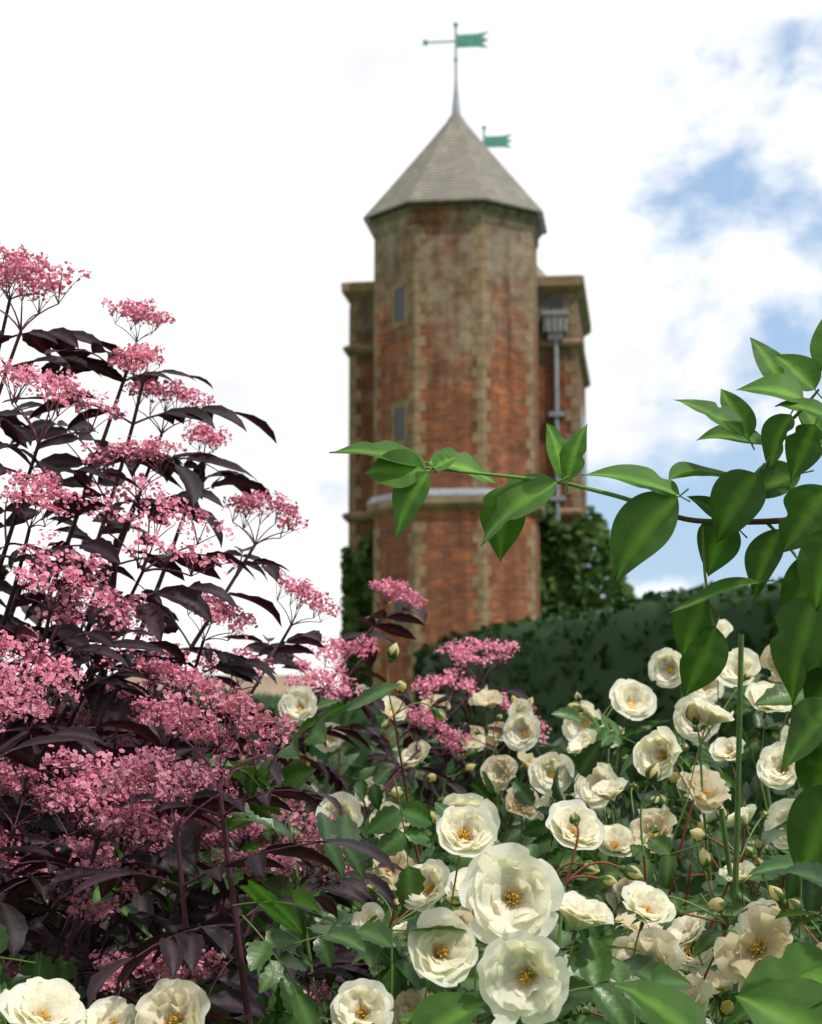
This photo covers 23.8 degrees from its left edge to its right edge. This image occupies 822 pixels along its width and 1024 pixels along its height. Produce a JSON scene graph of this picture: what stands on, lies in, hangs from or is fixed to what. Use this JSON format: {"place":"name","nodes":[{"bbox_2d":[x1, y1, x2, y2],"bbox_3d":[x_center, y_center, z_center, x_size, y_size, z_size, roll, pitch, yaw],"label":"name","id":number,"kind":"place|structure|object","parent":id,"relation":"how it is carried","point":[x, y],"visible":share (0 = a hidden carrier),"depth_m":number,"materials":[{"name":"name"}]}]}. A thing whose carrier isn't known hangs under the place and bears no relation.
{"place":"outdoors","nodes":[
{"label":"outdoors","id":0,"kind":"place"},
{"bbox_2d":[16,675,316,695],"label":"wall","id":1,"kind":"structure","parent":0,"point":[268,683],"depth_m":74.46,"materials":[{"name":"brick"}]},
{"bbox_2d":[46,844,413,995],"bbox_3d":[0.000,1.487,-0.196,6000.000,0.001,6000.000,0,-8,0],"label":"ground","id":2,"kind":"structure","parent":0,"point":[329,921],"depth_m":19.45,"materials":[{"name":"green soil"}]},
{"bbox_2d":[3,686,386,870],"bbox_3d":[-15.213,4.075,29.724,29.743,2.880,1.841,0,-8,0],"label":"hedge","id":3,"kind":"object","parent":2,"relation":"on","point":[358,716],"visible":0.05,"depth_m":29.11,"materials":[{"name":"green plant"}]},
{"bbox_2d":[0,243,551,1023],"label":"elder shrub","id":4,"kind":"object","parent":2,"relation":"on","point":[60,785],"visible":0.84,"depth_m":2.24,"materials":[{"name":"pink plant"}]},
{"bbox_2d":[0,634,821,1023],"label":"rose bush","id":5,"kind":"object","parent":2,"relation":"on","point":[594,962],"visible":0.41,"depth_m":2.14,"materials":[{"name":"green plant"}]},
{"bbox_2d":[0,619,821,1023],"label":"white roses","id":6,"kind":"object","parent":5,"relation":"on","point":[514,897],"visible":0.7,"depth_m":1.89,"materials":[{"name":"white plant"}]},
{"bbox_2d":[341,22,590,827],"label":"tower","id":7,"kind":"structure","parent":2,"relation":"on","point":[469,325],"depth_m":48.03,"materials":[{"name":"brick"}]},
{"bbox_2d":[339,503,636,691],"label":"tower ivy","id":8,"kind":"object","parent":7,"relation":"attached to","point":[357,571],"visible":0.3,"depth_m":49.93,"materials":[{"name":"green plant"}]},
{"bbox_2d":[329,319,821,1023],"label":"green branch","id":9,"kind":"object","parent":2,"relation":"on","point":[787,989],"visible":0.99,"depth_m":1.80,"materials":[{"name":"green plant"}]},
{"bbox_2d":[408,577,812,1000],"bbox_3d":[6.055,1.745,11.746,19.967,2.727,7.612,-6,-10,41],"label":"hedge","id":10,"kind":"object","parent":2,"relation":"on","point":[556,663],"visible":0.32,"depth_m":12.32,"materials":[{"name":"green plant"}]},
{"bbox_2d":[0,0,821,690],"label":"sky","id":11,"kind":"structure","parent":0,"point":[220,163],"materials":[{"name":"white"}]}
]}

